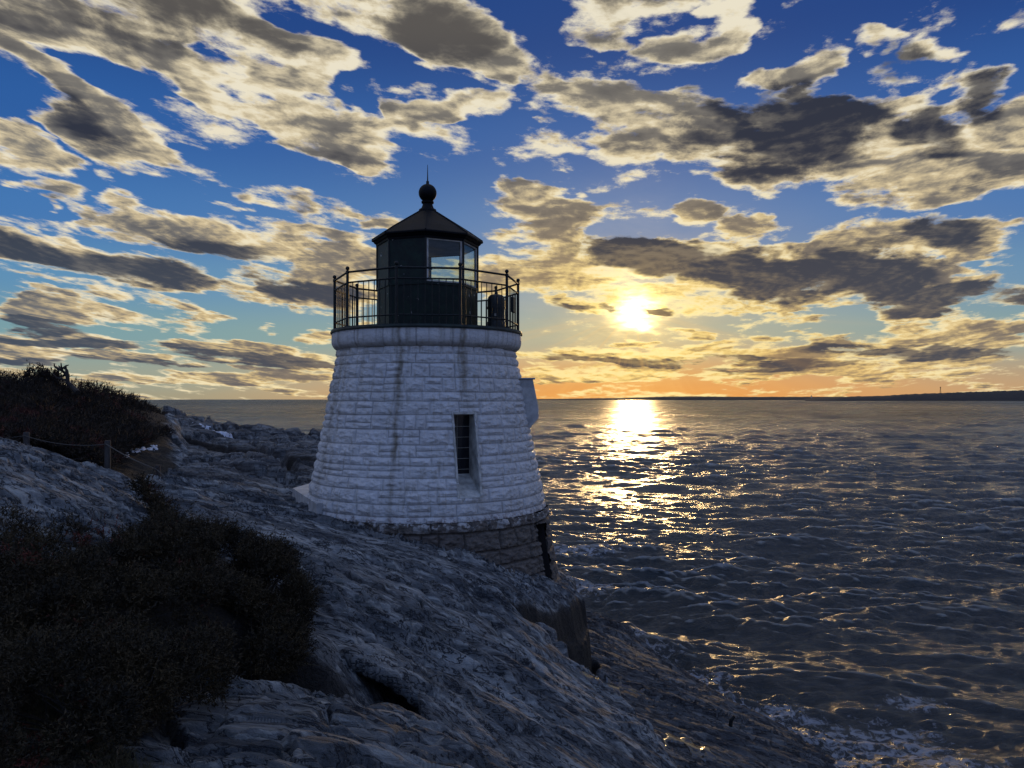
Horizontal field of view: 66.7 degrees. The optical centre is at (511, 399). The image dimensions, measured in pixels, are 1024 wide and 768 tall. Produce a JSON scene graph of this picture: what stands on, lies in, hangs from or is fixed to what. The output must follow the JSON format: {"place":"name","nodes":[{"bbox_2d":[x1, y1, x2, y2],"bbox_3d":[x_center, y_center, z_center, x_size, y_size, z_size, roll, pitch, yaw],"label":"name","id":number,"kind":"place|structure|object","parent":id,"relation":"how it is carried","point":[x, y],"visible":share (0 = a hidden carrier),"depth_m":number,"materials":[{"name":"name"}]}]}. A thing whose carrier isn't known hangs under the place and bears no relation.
{"place":"outdoors","nodes":[
{"label":"outdoors","id":0,"kind":"place"},
{"bbox_2d":[0,583,247,767],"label":"dead grass","id":1,"kind":"structure","parent":0,"point":[53,717],"depth_m":6.02,"materials":[{"name":"brown plant"}]},
{"bbox_2d":[0,387,839,767],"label":"rocky headland","id":2,"kind":"structure","parent":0,"point":[512,651],"depth_m":13.45,"materials":[{"name":"grey stone"}]},
{"bbox_2d":[0,500,81,570],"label":"sprig juniper","id":3,"kind":"object","parent":2,"relation":"on","point":[15,527],"visible":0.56,"depth_m":9.09,"materials":[{"name":"green plant"}]},
{"bbox_2d":[19,358,71,386],"bbox_3d":[-19.179,-0.902,31.743,2.510,1.585,1.279,0,0,23],"label":"windswept shrub","id":4,"kind":"object","parent":2,"relation":"on","point":[44,372],"visible":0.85,"depth_m":31.51,"materials":[{"name":"green plant"}]},
{"bbox_2d":[52,363,79,394],"bbox_3d":[-17.695,-0.818,30.968,1.349,1.267,0.345,0,0,18],"label":"bare tree","id":5,"kind":"object","parent":2,"relation":"on","point":[73,388],"visible":1,"depth_m":30.95,"materials":[{"name":"grey wood"}]},
{"bbox_2d":[0,367,174,470],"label":"hillside thicket","id":6,"kind":"object","parent":2,"relation":"on","point":[36,408],"visible":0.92,"depth_m":27.73,"materials":[{"name":"green plant"}]},
{"bbox_2d":[12,432,163,476],"bbox_3d":[-12.214,1.907,21.779,8.956,1.938,1.564,0,0,19],"label":"rope fence","id":7,"kind":"object","parent":2,"relation":"on","point":[107,444],"visible":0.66,"depth_m":22.22,"materials":[{"name":"brown wood"}]},
{"bbox_2d":[27,499,157,567],"bbox_3d":[-5.415,1.862,10.212,1.453,1.131,2.176,0,0,0],"label":"sprig juniper","id":8,"kind":"object","parent":2,"relation":"on","point":[78,526],"visible":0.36,"depth_m":9.97,"materials":[{"name":"green plant"}]},
{"bbox_2d":[0,525,196,702],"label":"juniper shrub","id":9,"kind":"object","parent":2,"relation":"on","point":[62,595],"visible":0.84,"depth_m":7.43,"materials":[{"name":"green plant"}]},
{"bbox_2d":[0,611,245,767],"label":"juniper shrub","id":10,"kind":"object","parent":2,"relation":"on","point":[58,657],"visible":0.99,"depth_m":5.74,"materials":[{"name":"green plant"}]},
{"bbox_2d":[131,445,157,452],"bbox_3d":[-13.283,1.837,28.229,0.564,0.336,1.887,0,0,0],"label":"snow patch","id":11,"kind":"object","parent":2,"relation":"on","point":[144,448],"visible":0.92,"depth_m":28.12,"materials":[{"name":"white snow"}]},
{"bbox_2d":[119,466,196,521],"bbox_3d":[-6.032,1.804,13.318,2.324,1.364,1.224,0,0,44],"label":"upright juniper","id":12,"kind":"object","parent":2,"relation":"on","point":[146,490],"visible":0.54,"depth_m":13.46,"materials":[{"name":"green plant"}]},
{"bbox_2d":[67,502,274,667],"bbox_3d":[-4.233,2.221,10.121,2.404,1.756,4.326,0,0,-12],"label":"juniper shrub","id":13,"kind":"object","parent":2,"relation":"on","point":[159,535],"visible":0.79,"depth_m":9.40,"materials":[{"name":"green plant"}]},
{"bbox_2d":[192,422,232,437],"bbox_3d":[-13.429,1.565,34.685,3.132,1.063,0.854,0,0,30],"label":"snow patch","id":14,"kind":"object","parent":2,"relation":"on","point":[226,434],"visible":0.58,"depth_m":34.19,"materials":[{"name":"white snow"}]},
{"bbox_2d":[140,598,317,691],"bbox_3d":[-2.965,3.371,8.631,1.435,2.438,2.886,0,0,22],"label":"juniper shrub","id":15,"kind":"object","parent":2,"relation":"on","point":[269,637],"visible":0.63,"depth_m":8.77,"materials":[{"name":"green plant"}]},
{"bbox_2d":[168,515,329,663],"bbox_3d":[-3.501,2.473,10.431,2.138,1.668,3.080,0,0,-21],"label":"juniper shrub","id":16,"kind":"object","parent":2,"relation":"on","point":[270,557],"visible":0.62,"depth_m":10.27,"materials":[{"name":"green plant"}]},
{"bbox_2d":[293,484,322,513],"bbox_3d":[-4.800,3.210,21.175,2.800,1.400,4.850,0,0,0],"label":"landing","id":17,"kind":"object","parent":2,"relation":"on","point":[300,493],"visible":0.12,"depth_m":20.37,"materials":[{"name":"white concrete"}]},
{"bbox_2d":[307,165,560,584],"bbox_3d":[-2.293,0.085,20.993,7.682,12.830,7.672,0,0,0],"label":"lighthouse","id":18,"kind":"object","parent":2,"relation":"on","point":[432,413],"visible":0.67,"depth_m":18.77,"materials":[{"name":"white paint"}]},
{"bbox_2d":[428,258,431,279],"bbox_3d":[-2.297,-2.810,20.900,0.320,1.980,0.320,0,0,0],"label":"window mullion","id":19,"kind":"object","parent":18,"relation":"on","point":[429,265],"visible":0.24,"depth_m":20.88,"materials":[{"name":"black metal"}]},
{"bbox_2d":[427,238,461,282],"bbox_3d":[-1.736,-3.550,19.925,0.978,1.100,0.050,0,0,-27],"label":"lantern window","id":20,"kind":"structure","parent":18,"relation":"in","point":[427,238],"depth_m":19.90,"materials":[{"name":"white paint"}]},
{"bbox_2d":[429,255,459,279],"bbox_3d":[-1.899,-3.550,22.143,0.978,1.100,0.050,0,0,18],"label":"lantern window","id":21,"kind":"structure","parent":18,"relation":"in","point":[453,255],"depth_m":22.18,"materials":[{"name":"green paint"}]},
{"bbox_2d":[451,412,482,500],"bbox_3d":[-1.135,1.329,18.552,0.632,2.053,0.774,0,0,-25],"label":"window","id":22,"kind":"structure","parent":18,"relation":"in","point":[465,433],"depth_m":18.79,"materials":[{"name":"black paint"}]},
{"bbox_2d":[464,242,476,287],"bbox_3d":[-1.134,-3.550,20.622,0.050,1.100,0.978,0,0,18],"label":"lantern window","id":23,"kind":"structure","parent":18,"relation":"in","point":[475,249],"depth_m":21.03,"materials":[{"name":"white paint"}]},
{"bbox_2d":[487,291,504,327],"bbox_3d":[-0.432,-2.388,21.295,0.500,1.155,0.510,0,0,0],"label":"fog signal","id":24,"kind":"object","parent":18,"relation":"on","point":[494,309],"visible":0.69,"depth_m":21.10,"materials":[{"name":"black metal"}]},
{"bbox_2d":[340,643,530,767],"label":"rock ledge","id":25,"kind":"object","parent":2,"relation":"on","point":[457,710],"visible":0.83,"depth_m":10.49,"materials":[{"name":"grey stone"}]},
{"bbox_2d":[577,667,646,696],"bbox_3d":[2.166,6.239,16.938,1.171,2.253,4.821,0,0,17],"label":"wet seam","id":26,"kind":"object","parent":2,"relation":"on","point":[616,685],"visible":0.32,"depth_m":18.59,"materials":[{"name":"black"}]},
{"bbox_2d":[663,732,732,767],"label":"wet seam","id":27,"kind":"object","parent":2,"relation":"on","point":[689,744],"visible":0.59,"depth_m":16.12,"materials":[{"name":"black liquid"}]},
{"bbox_2d":[0,0,1023,398],"label":"sky","id":28,"kind":"structure","parent":0,"point":[718,198],"materials":[{"name":"blue"}]},
{"bbox_2d":[138,399,1023,767],"bbox_3d":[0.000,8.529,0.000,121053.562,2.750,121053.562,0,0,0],"label":"sea","id":29,"kind":"structure","parent":0,"point":[840,583],"depth_m":44.92,"materials":[{"name":"liquid"}]},
{"bbox_2d":[537,396,828,399],"bbox_3d":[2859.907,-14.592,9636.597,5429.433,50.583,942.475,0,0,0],"label":"coast","id":30,"kind":"structure","parent":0,"point":[713,398],"depth_m":9343.70},
{"bbox_2d":[728,715,734,726],"bbox_3d":[5.156,7.553,18.248,0.173,0.294,0.100,0,0,0],"label":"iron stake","id":31,"kind":"object","parent":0,"point":[732,718],"visible":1,"depth_m":18.22,"materials":[{"name":"black metal"}]},
{"bbox_2d":[805,390,1023,400],"bbox_3d":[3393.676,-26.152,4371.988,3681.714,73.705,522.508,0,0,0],"label":"headland","id":32,"kind":"structure","parent":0,"point":[1015,395],"depth_m":4217.48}
]}

